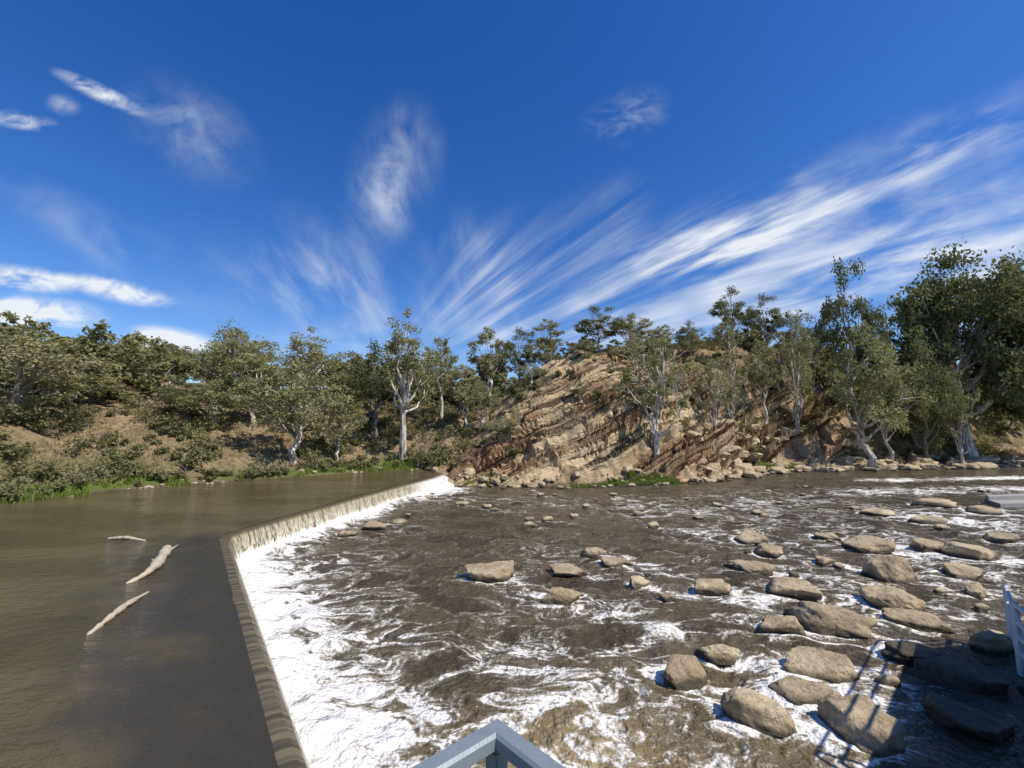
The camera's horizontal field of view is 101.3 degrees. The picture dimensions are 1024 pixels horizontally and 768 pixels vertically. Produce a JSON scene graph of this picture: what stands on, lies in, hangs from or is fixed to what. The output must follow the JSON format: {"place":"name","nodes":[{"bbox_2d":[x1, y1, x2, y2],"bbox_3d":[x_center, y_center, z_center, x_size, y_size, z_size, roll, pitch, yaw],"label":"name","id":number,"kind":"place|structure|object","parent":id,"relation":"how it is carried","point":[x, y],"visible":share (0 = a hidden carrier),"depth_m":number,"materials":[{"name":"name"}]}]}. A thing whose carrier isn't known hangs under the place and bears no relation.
{"place":"outdoors","nodes":[
{"label":"outdoors","id":0,"kind":"place"},
{"bbox_2d":[0,470,437,767],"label":"pool water","id":1,"kind":"structure","parent":0,"point":[160,674],"depth_m":10.18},
{"bbox_2d":[86,591,148,634],"bbox_3d":[-10.295,5.974,11.191,0.327,0.253,2.833,2,-7,-18],"label":"driftwood log","id":2,"kind":"object","parent":1,"relation":"in","point":[116,611],"visible":0.98,"depth_m":10.84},
{"bbox_2d":[126,545,177,583],"bbox_3d":[-12.765,6.338,15.164,0.655,0.472,4.314,3,-7,-26],"label":"driftwood log","id":3,"kind":"object","parent":1,"relation":"in","point":[159,560],"visible":0.94,"depth_m":14.53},
{"bbox_2d":[411,719,564,767],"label":"platform railing","id":4,"kind":"object","parent":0,"point":[497,743],"visible":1,"depth_m":0.82,"materials":[{"name":"metal"}]},
{"bbox_2d":[0,340,1023,501],"bbox_3d":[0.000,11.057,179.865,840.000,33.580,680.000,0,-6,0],"label":"ground","id":5,"kind":"structure","parent":0,"point":[559,448],"depth_m":52.66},
{"bbox_2d":[0,323,128,423],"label":"eucalyptus tree","id":6,"kind":"object","parent":5,"relation":"on","point":[22,388],"visible":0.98,"depth_m":35.99,"materials":[{"name":"green plant"}]},
{"bbox_2d":[5,371,125,403],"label":"eucalyptus tree","id":7,"kind":"object","parent":5,"relation":"on","point":[86,387],"visible":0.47,"depth_m":44.07,"materials":[{"name":"green plant"}]},
{"bbox_2d":[25,334,157,396],"bbox_3d":[-49.937,-1.931,50.450,11.472,7.971,11.490,5,-8,-39],"label":"eucalyptus tree","id":8,"kind":"object","parent":5,"relation":"on","point":[93,338],"visible":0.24,"depth_m":49.71,"materials":[{"name":"green plant"}]},
{"bbox_2d":[162,348,199,384],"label":"eucalyptus tree","id":9,"kind":"object","parent":5,"relation":"on","point":[177,353],"visible":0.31,"depth_m":58.71,"materials":[{"name":"green plant"}]},
{"bbox_2d":[149,372,238,419],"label":"eucalyptus tree","id":10,"kind":"object","parent":5,"relation":"on","point":[171,392],"visible":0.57,"depth_m":47.50,"materials":[{"name":"green plant"}]},
{"bbox_2d":[186,339,235,386],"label":"eucalyptus tree","id":11,"kind":"object","parent":5,"relation":"on","point":[202,359],"visible":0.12,"depth_m":66.85,"materials":[{"name":"green plant"}]},
{"bbox_2d":[173,379,263,430],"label":"eucalyptus tree","id":12,"kind":"object","parent":5,"relation":"on","point":[215,392],"visible":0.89,"depth_m":45.79,"materials":[{"name":"green plant"}]},
{"bbox_2d":[164,317,281,403],"bbox_3d":[-37.560,-2.510,56.748,12.374,12.529,10.548,-2,-6,15],"label":"eucalyptus tree","id":13,"kind":"object","parent":5,"relation":"on","point":[236,345],"visible":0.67,"depth_m":55.40,"materials":[{"name":"green plant"}]},
{"bbox_2d":[205,333,284,376],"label":"eucalyptus tree","id":14,"kind":"object","parent":5,"relation":"on","point":[269,351],"visible":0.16,"depth_m":66.33,"materials":[{"name":"green plant"}]},
{"bbox_2d":[210,353,287,428],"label":"eucalyptus tree","id":15,"kind":"object","parent":5,"relation":"on","point":[244,366],"visible":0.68,"depth_m":49.45,"materials":[{"name":"green plant"}]},
{"bbox_2d":[227,361,356,463],"bbox_3d":[-23.508,3.404,46.318,11.472,11.659,11.490,-1,-6,12],"label":"eucalyptus tree","id":16,"kind":"object","parent":5,"relation":"on","point":[296,394],"visible":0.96,"depth_m":44.83,"materials":[{"name":"green plant"}]},
{"bbox_2d":[266,357,329,439],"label":"eucalyptus tree","id":17,"kind":"object","parent":5,"relation":"on","point":[303,366],"visible":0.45,"depth_m":51.64,"materials":[{"name":"green plant"}]},
{"bbox_2d":[271,327,362,407],"bbox_3d":[-28.068,-1.902,60.592,11.926,12.401,12.131,4,-7,-32],"label":"eucalyptus tree","id":18,"kind":"object","parent":5,"relation":"on","point":[311,355],"visible":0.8,"depth_m":58.91,"materials":[{"name":"green plant"}]},
{"bbox_2d":[219,473,453,767],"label":"weir","id":19,"kind":"object","parent":5,"relation":"on","point":[288,749],"visible":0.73,"depth_m":14.96,"materials":[{"name":"concrete"}]},
{"bbox_2d":[308,394,368,460],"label":"eucalyptus tree","id":20,"kind":"object","parent":5,"relation":"on","point":[339,432],"visible":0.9,"depth_m":47.90,"materials":[{"name":"green plant"}]},
{"bbox_2d":[343,338,414,437],"bbox_3d":[-18.555,1.062,58.265,8.999,14.479,7.879,3,-7,-27],"label":"eucalyptus tree","id":21,"kind":"object","parent":5,"relation":"on","point":[354,384],"visible":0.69,"depth_m":57.59,"materials":[{"name":"green plant"}]},
{"bbox_2d":[0,457,804,503],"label":"riverbank grass","id":22,"kind":"structure","parent":5,"relation":"on","point":[639,479],"depth_m":44.35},
{"bbox_2d":[370,306,451,460],"bbox_3d":[-13.082,0.251,54.339,10.299,20.262,10.477,4,-8,-34],"label":"eucalyptus tree","id":23,"kind":"object","parent":5,"relation":"on","point":[411,366],"visible":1,"depth_m":52.80,"materials":[{"name":"green plant"}]},
{"bbox_2d":[421,335,460,418],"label":"eucalyptus tree","id":24,"kind":"object","parent":5,"relation":"on","point":[447,363],"visible":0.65,"depth_m":62.27,"materials":[{"name":"green plant"}]},
{"bbox_2d":[441,364,486,429],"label":"eucalyptus tree","id":25,"kind":"object","parent":5,"relation":"on","point":[462,396],"visible":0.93,"depth_m":57.73,"materials":[{"name":"green plant"}]},
{"bbox_2d":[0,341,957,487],"bbox_3d":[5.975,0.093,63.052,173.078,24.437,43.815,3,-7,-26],"label":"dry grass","id":26,"kind":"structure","parent":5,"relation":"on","point":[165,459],"depth_m":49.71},
{"bbox_2d":[464,381,502,426],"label":"eucalyptus tree","id":27,"kind":"object","parent":5,"relation":"on","point":[479,397],"visible":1,"depth_m":56.25,"materials":[{"name":"green plant"}]},
{"bbox_2d":[466,326,509,395],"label":"eucalyptus tree","id":28,"kind":"object","parent":5,"relation":"on","point":[486,362],"visible":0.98,"depth_m":66.36,"materials":[{"name":"green plant"}]},
{"bbox_2d":[477,418,523,441],"bbox_3d":[-1.040,5.590,49.141,4.437,3.353,5.934,-6,-8,42],"label":"shrub","id":29,"kind":"object","parent":5,"relation":"on","point":[505,429],"visible":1,"depth_m":49.10,"materials":[{"name":"green plant"}]},
{"bbox_2d":[0,337,1020,501],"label":"hillside scrub","id":30,"kind":"object","parent":5,"relation":"on","point":[95,470],"visible":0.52,"depth_m":44.57,"materials":[{"name":"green plant"}]},
{"bbox_2d":[0,310,1023,436],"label":"distant trees","id":31,"kind":"object","parent":5,"relation":"on","point":[157,370],"visible":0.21,"depth_m":54.74,"materials":[{"name":"green plant"}]},
{"bbox_2d":[495,326,544,380],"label":"eucalyptus tree","id":32,"kind":"object","parent":5,"relation":"on","point":[509,346],"visible":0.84,"depth_m":70.33,"materials":[{"name":"green plant"}]},
{"bbox_2d":[513,364,545,382],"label":"eucalyptus tree","id":33,"kind":"object","parent":5,"relation":"on","point":[524,369],"visible":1,"depth_m":62.35,"materials":[{"name":"green plant"}]},
{"bbox_2d":[523,343,554,365],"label":"eucalyptus tree","id":34,"kind":"object","parent":5,"relation":"on","point":[545,355],"visible":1,"depth_m":68.45,"materials":[{"name":"green plant"}]},
{"bbox_2d":[520,319,564,362],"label":"eucalyptus tree","id":35,"kind":"object","parent":5,"relation":"on","point":[549,342],"visible":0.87,"depth_m":73.26,"materials":[{"name":"green plant"}]},
{"bbox_2d":[69,403,1023,496],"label":"shore rocks","id":36,"kind":"object","parent":5,"relation":"on","point":[739,469],"visible":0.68,"depth_m":61.87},
{"bbox_2d":[564,381,591,403],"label":"eucalyptus tree","id":37,"kind":"object","parent":5,"relation":"on","point":[581,393],"visible":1,"depth_m":54.92,"materials":[{"name":"green plant"}]},
{"bbox_2d":[568,339,598,353],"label":"shrub","id":38,"kind":"object","parent":5,"relation":"on","point":[585,348],"visible":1,"depth_m":66.64,"materials":[{"name":"green plant"}]},
{"bbox_2d":[573,305,628,352],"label":"eucalyptus tree","id":39,"kind":"object","parent":5,"relation":"on","point":[613,328],"visible":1,"depth_m":79.48,"materials":[{"name":"green plant"}]},
{"bbox_2d":[623,333,645,372],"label":"eucalyptus tree","id":40,"kind":"object","parent":5,"relation":"on","point":[635,336],"visible":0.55,"depth_m":70.97,"materials":[{"name":"green plant"}]},
{"bbox_2d":[615,312,663,341],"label":"eucalyptus tree","id":41,"kind":"object","parent":5,"relation":"on","point":[631,325],"visible":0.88,"depth_m":79.96,"materials":[{"name":"green plant"}]},
{"bbox_2d":[611,332,692,456],"bbox_3d":[17.571,1.109,51.699,9.186,15.691,10.967,-4,-7,31],"label":"eucalyptus tree","id":42,"kind":"object","parent":5,"relation":"on","point":[660,385],"visible":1,"depth_m":51.07,"materials":[{"name":"green plant"}]},
{"bbox_2d":[648,334,675,373],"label":"eucalyptus tree","id":43,"kind":"object","parent":5,"relation":"on","point":[666,351],"visible":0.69,"depth_m":70.62,"materials":[{"name":"green plant"}]},
{"bbox_2d":[652,324,678,346],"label":"eucalyptus tree","id":44,"kind":"object","parent":5,"relation":"on","point":[655,333],"visible":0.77,"depth_m":79.07,"materials":[{"name":"green plant"}]},
{"bbox_2d":[667,364,694,418],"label":"eucalyptus tree","id":45,"kind":"object","parent":5,"relation":"on","point":[679,384],"visible":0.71,"depth_m":59.98,"materials":[{"name":"green plant"}]},
{"bbox_2d":[672,320,705,342],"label":"eucalyptus tree","id":46,"kind":"object","parent":5,"relation":"on","point":[684,330],"visible":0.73,"depth_m":82.00,"materials":[{"name":"green plant"}]},
{"bbox_2d":[681,331,708,360],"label":"eucalyptus tree","id":47,"kind":"object","parent":5,"relation":"on","point":[696,339],"visible":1,"depth_m":76.61,"materials":[{"name":"green plant"}]},
{"bbox_2d":[690,358,732,431],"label":"eucalyptus tree","id":48,"kind":"object","parent":5,"relation":"on","point":[714,395],"visible":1,"depth_m":63.04,"materials":[{"name":"green plant"}]},
{"bbox_2d":[708,350,748,418],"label":"eucalyptus tree","id":49,"kind":"object","parent":5,"relation":"on","point":[731,393],"visible":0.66,"depth_m":66.86,"materials":[{"name":"green plant"}]},
{"bbox_2d":[710,318,747,364],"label":"eucalyptus tree","id":50,"kind":"object","parent":5,"relation":"on","point":[730,332],"visible":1,"depth_m":76.96,"materials":[{"name":"green plant"}]},
{"bbox_2d":[707,286,758,342],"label":"eucalyptus tree","id":51,"kind":"object","parent":5,"relation":"on","point":[737,314],"visible":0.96,"depth_m":85.43,"materials":[{"name":"green plant"}]},
{"bbox_2d":[735,339,780,425],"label":"eucalyptus tree","id":52,"kind":"object","parent":5,"relation":"on","point":[760,372],"visible":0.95,"depth_m":69.97,"materials":[{"name":"green plant"}]},
{"bbox_2d":[739,292,793,356],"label":"eucalyptus tree","id":53,"kind":"object","parent":5,"relation":"on","point":[776,319],"visible":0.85,"depth_m":85.55,"materials":[{"name":"green plant"}]},
{"bbox_2d":[769,337,815,435],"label":"eucalyptus tree","id":54,"kind":"object","parent":5,"relation":"on","point":[802,384],"visible":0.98,"depth_m":71.15,"materials":[{"name":"green plant"}]},
{"bbox_2d":[775,313,822,408],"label":"eucalyptus tree","id":55,"kind":"object","parent":5,"relation":"on","point":[804,347],"visible":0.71,"depth_m":76.31,"materials":[{"name":"green plant"}]},
{"bbox_2d":[785,308,824,379],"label":"eucalyptus tree","id":56,"kind":"object","parent":5,"relation":"on","point":[810,329],"visible":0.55,"depth_m":82.40,"materials":[{"name":"green plant"}]},
{"bbox_2d":[814,256,894,421],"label":"eucalyptus tree","id":57,"kind":"object","parent":5,"relation":"on","point":[827,311],"visible":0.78,"depth_m":79.83,"materials":[{"name":"green plant"}]},
{"bbox_2d":[818,320,947,467],"bbox_3d":[55.058,2.776,65.987,15.644,25.618,15.668,3,-7,-22],"label":"eucalyptus tree","id":58,"kind":"object","parent":5,"relation":"on","point":[885,376],"visible":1,"depth_m":63.83,"materials":[{"name":"green plant"}]},
{"bbox_2d":[854,368,928,460],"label":"eucalyptus tree","id":59,"kind":"object","parent":5,"relation":"on","point":[886,443],"visible":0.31,"depth_m":68.57,"materials":[{"name":"green plant"}]},
{"bbox_2d":[867,312,959,448],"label":"eucalyptus tree","id":60,"kind":"object","parent":5,"relation":"on","point":[932,364],"visible":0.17,"depth_m":77.73,"materials":[{"name":"green plant"}]},
{"bbox_2d":[877,333,973,458],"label":"eucalyptus tree","id":61,"kind":"object","parent":5,"relation":"on","point":[938,408],"visible":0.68,"depth_m":69.20,"materials":[{"name":"green plant"}]},
{"bbox_2d":[883,237,1023,457],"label":"eucalyptus tree","id":62,"kind":"object","parent":5,"relation":"on","point":[938,310],"visible":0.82,"depth_m":73.97,"materials":[{"name":"green plant"}]},
{"bbox_2d":[926,365,982,463],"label":"eucalyptus tree","id":63,"kind":"object","parent":5,"relation":"on","point":[958,438],"visible":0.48,"depth_m":69.30,"materials":[{"name":"green plant"}]},
{"bbox_2d":[957,245,1023,422],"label":"eucalyptus tree","id":64,"kind":"object","parent":5,"relation":"on","point":[1016,412],"visible":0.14,"depth_m":73.62,"materials":[{"name":"green plant"}]},
{"bbox_2d":[0,0,1023,401],"label":"sky","id":65,"kind":"structure","parent":0,"point":[169,169],"materials":[{"name":"blue"}]},
{"bbox_2d":[236,466,1023,767],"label":"river water","id":66,"kind":"structure","parent":0,"point":[410,644],"depth_m":13.32,"materials":[{"name":"liquid"}]},
{"bbox_2d":[361,520,385,530],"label":"boulder","id":67,"kind":"object","parent":66,"relation":"in","point":[373,525],"visible":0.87,"depth_m":25.45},
{"bbox_2d":[464,560,513,582],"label":"boulder","id":68,"kind":"object","parent":66,"relation":"in","point":[496,571],"visible":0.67,"depth_m":16.84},
{"bbox_2d":[541,587,580,605],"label":"boulder","id":69,"kind":"object","parent":66,"relation":"in","point":[560,596],"visible":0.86,"depth_m":14.61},
{"bbox_2d":[548,563,588,576],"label":"boulder","id":70,"kind":"object","parent":66,"relation":"in","point":[564,570],"visible":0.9,"depth_m":17.34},
{"bbox_2d":[580,547,606,557],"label":"boulder","id":71,"kind":"object","parent":66,"relation":"in","point":[590,552],"visible":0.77,"depth_m":20.00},
{"bbox_2d":[600,556,632,567],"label":"boulder","id":72,"kind":"object","parent":66,"relation":"in","point":[607,562],"visible":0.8,"depth_m":18.53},
{"bbox_2d":[629,575,650,588],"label":"boulder","id":73,"kind":"object","parent":66,"relation":"in","point":[635,581],"visible":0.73,"depth_m":16.09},
{"bbox_2d":[659,593,675,602],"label":"boulder","id":74,"kind":"object","parent":66,"relation":"in","point":[667,597],"visible":0.9,"depth_m":14.74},
{"bbox_2d":[663,654,707,690],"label":"boulder","id":75,"kind":"object","parent":66,"relation":"in","point":[682,672],"visible":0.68,"depth_m":9.91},
{"bbox_2d":[694,578,731,595],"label":"boulder","id":76,"kind":"object","parent":66,"relation":"in","point":[712,587],"visible":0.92,"depth_m":15.54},
{"bbox_2d":[695,644,739,664],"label":"boulder","id":77,"kind":"object","parent":66,"relation":"in","point":[719,654],"visible":1,"depth_m":10.94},
{"bbox_2d":[723,559,775,575],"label":"boulder","id":78,"kind":"object","parent":66,"relation":"in","point":[761,568],"visible":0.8,"depth_m":17.83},
{"bbox_2d":[734,529,768,544],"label":"boulder","id":79,"kind":"object","parent":66,"relation":"in","point":[748,537],"visible":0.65,"depth_m":22.64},
{"bbox_2d":[720,687,796,737],"bbox_3d":[5.067,6.956,8.667,1.370,1.033,0.833,-2,-7,18],"label":"boulder","id":80,"kind":"object","parent":66,"relation":"in","point":[759,712],"visible":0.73,"depth_m":8.46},
{"bbox_2d":[753,543,782,558],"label":"boulder","id":81,"kind":"object","parent":66,"relation":"in","point":[769,551],"visible":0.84,"depth_m":20.18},
{"bbox_2d":[756,615,806,636],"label":"boulder","id":82,"kind":"object","parent":66,"relation":"in","point":[778,624],"visible":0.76,"depth_m":12.42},
{"bbox_2d":[767,576,822,601],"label":"boulder","id":83,"kind":"object","parent":66,"relation":"in","point":[797,588],"visible":0.85,"depth_m":15.29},
{"bbox_2d":[768,675,841,705],"bbox_3d":[6.576,7.057,9.562,1.385,0.445,1.084,2,-6,-15],"label":"boulder","id":84,"kind":"object","parent":66,"relation":"in","point":[798,691],"visible":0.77,"depth_m":9.44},
{"bbox_2d":[783,646,859,683],"bbox_3d":[7.639,7.181,10.475,1.677,0.775,1.232,-2,-7,19],"label":"boulder","id":85,"kind":"object","parent":66,"relation":"in","point":[825,665],"visible":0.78,"depth_m":10.31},
{"bbox_2d":[815,555,835,566],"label":"boulder","id":86,"kind":"object","parent":66,"relation":"in","point":[822,561],"visible":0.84,"depth_m":18.87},
{"bbox_2d":[813,533,841,540],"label":"boulder","id":87,"kind":"object","parent":66,"relation":"in","point":[825,536],"visible":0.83,"depth_m":23.07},
{"bbox_2d":[783,601,877,638],"bbox_3d":[9.860,7.495,13.057,2.331,1.148,1.763,-3,-7,25],"label":"boulder","id":88,"kind":"object","parent":66,"relation":"in","point":[824,619],"visible":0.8,"depth_m":12.63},
{"bbox_2d":[817,694,905,757],"bbox_3d":[6.863,6.903,8.203,1.163,0.996,1.180,0,-6,-1],"label":"boulder","id":89,"kind":"object","parent":66,"relation":"in","point":[864,723],"visible":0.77,"depth_m":8.09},
{"bbox_2d":[840,535,895,554],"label":"boulder","id":90,"kind":"object","parent":66,"relation":"in","point":[866,544],"visible":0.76,"depth_m":20.70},
{"bbox_2d":[859,507,895,515],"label":"boulder","id":91,"kind":"object","parent":66,"relation":"in","point":[876,511],"visible":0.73,"depth_m":29.52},
{"bbox_2d":[874,675,900,687],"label":"boulder","id":92,"kind":"object","parent":66,"relation":"in","point":[891,680],"visible":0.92,"depth_m":9.85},
{"bbox_2d":[861,554,919,583],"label":"boulder","id":93,"kind":"object","parent":66,"relation":"in","point":[891,569],"visible":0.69,"depth_m":16.73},
{"bbox_2d":[859,584,925,611],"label":"boulder","id":94,"kind":"object","parent":66,"relation":"in","point":[881,596],"visible":0.69,"depth_m":14.20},
{"bbox_2d":[881,641,941,666],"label":"boulder","id":95,"kind":"object","parent":66,"relation":"in","point":[906,653],"visible":0.76,"depth_m":11.00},
{"bbox_2d":[881,608,956,634],"bbox_3d":[12.519,7.441,12.972,1.631,0.654,1.008,-3,-7,24],"label":"boulder","id":96,"kind":"object","parent":66,"relation":"in","point":[918,620],"visible":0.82,"depth_m":12.85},
{"bbox_2d":[909,538,943,553],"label":"boulder","id":97,"kind":"object","parent":66,"relation":"in","point":[922,545],"visible":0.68,"depth_m":21.17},
{"bbox_2d":[907,515,947,524],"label":"boulder","id":98,"kind":"object","parent":66,"relation":"in","point":[926,519],"visible":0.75,"depth_m":27.17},
{"bbox_2d":[911,497,958,508],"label":"boulder","id":99,"kind":"object","parent":66,"relation":"in","point":[937,502],"visible":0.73,"depth_m":32.89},
{"bbox_2d":[913,657,1009,695],"bbox_3d":[10.590,7.137,9.987,1.602,0.946,1.089,1,-6,-9],"label":"boulder","id":100,"kind":"object","parent":66,"relation":"in","point":[962,676],"visible":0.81,"depth_m":9.83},
{"bbox_2d":[942,562,982,580],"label":"boulder","id":101,"kind":"object","parent":66,"relation":"in","point":[961,570],"visible":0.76,"depth_m":17.25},
{"bbox_2d":[920,692,1014,742],"bbox_3d":[9.412,6.981,8.668,1.445,0.702,1.186,2,-6,-15],"label":"boulder","id":102,"kind":"object","parent":66,"relation":"in","point":[959,717],"visible":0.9,"depth_m":8.41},
{"bbox_2d":[940,541,999,560],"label":"boulder","id":103,"kind":"object","parent":66,"relation":"in","point":[965,551],"visible":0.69,"depth_m":19.84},
{"bbox_2d":[964,582,987,599],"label":"boulder","id":104,"kind":"object","parent":66,"relation":"in","point":[976,590],"visible":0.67,"depth_m":15.08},
{"bbox_2d":[974,603,989,612],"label":"boulder","id":105,"kind":"object","parent":66,"relation":"in","point":[981,608],"visible":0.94,"depth_m":13.91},
{"bbox_2d":[965,505,1003,515],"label":"boulder","id":106,"kind":"object","parent":66,"relation":"in","point":[982,509],"visible":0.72,"depth_m":30.29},
{"bbox_2d":[968,629,1014,655],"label":"boulder","id":107,"kind":"object","parent":66,"relation":"in","point":[992,642],"visible":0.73,"depth_m":11.32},
{"bbox_2d":[983,531,1019,543],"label":"boulder","id":108,"kind":"object","parent":66,"relation":"in","point":[998,537],"visible":0.84,"depth_m":22.69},
{"bbox_2d":[984,494,1023,506],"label":"concrete landing","id":109,"kind":"object","parent":66,"relation":"in","point":[1007,500],"visible":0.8,"depth_m":34.21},
{"bbox_2d":[1002,585,1023,676],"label":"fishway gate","id":110,"kind":"structure","parent":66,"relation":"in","point":[1015,625],"depth_m":10.38,"materials":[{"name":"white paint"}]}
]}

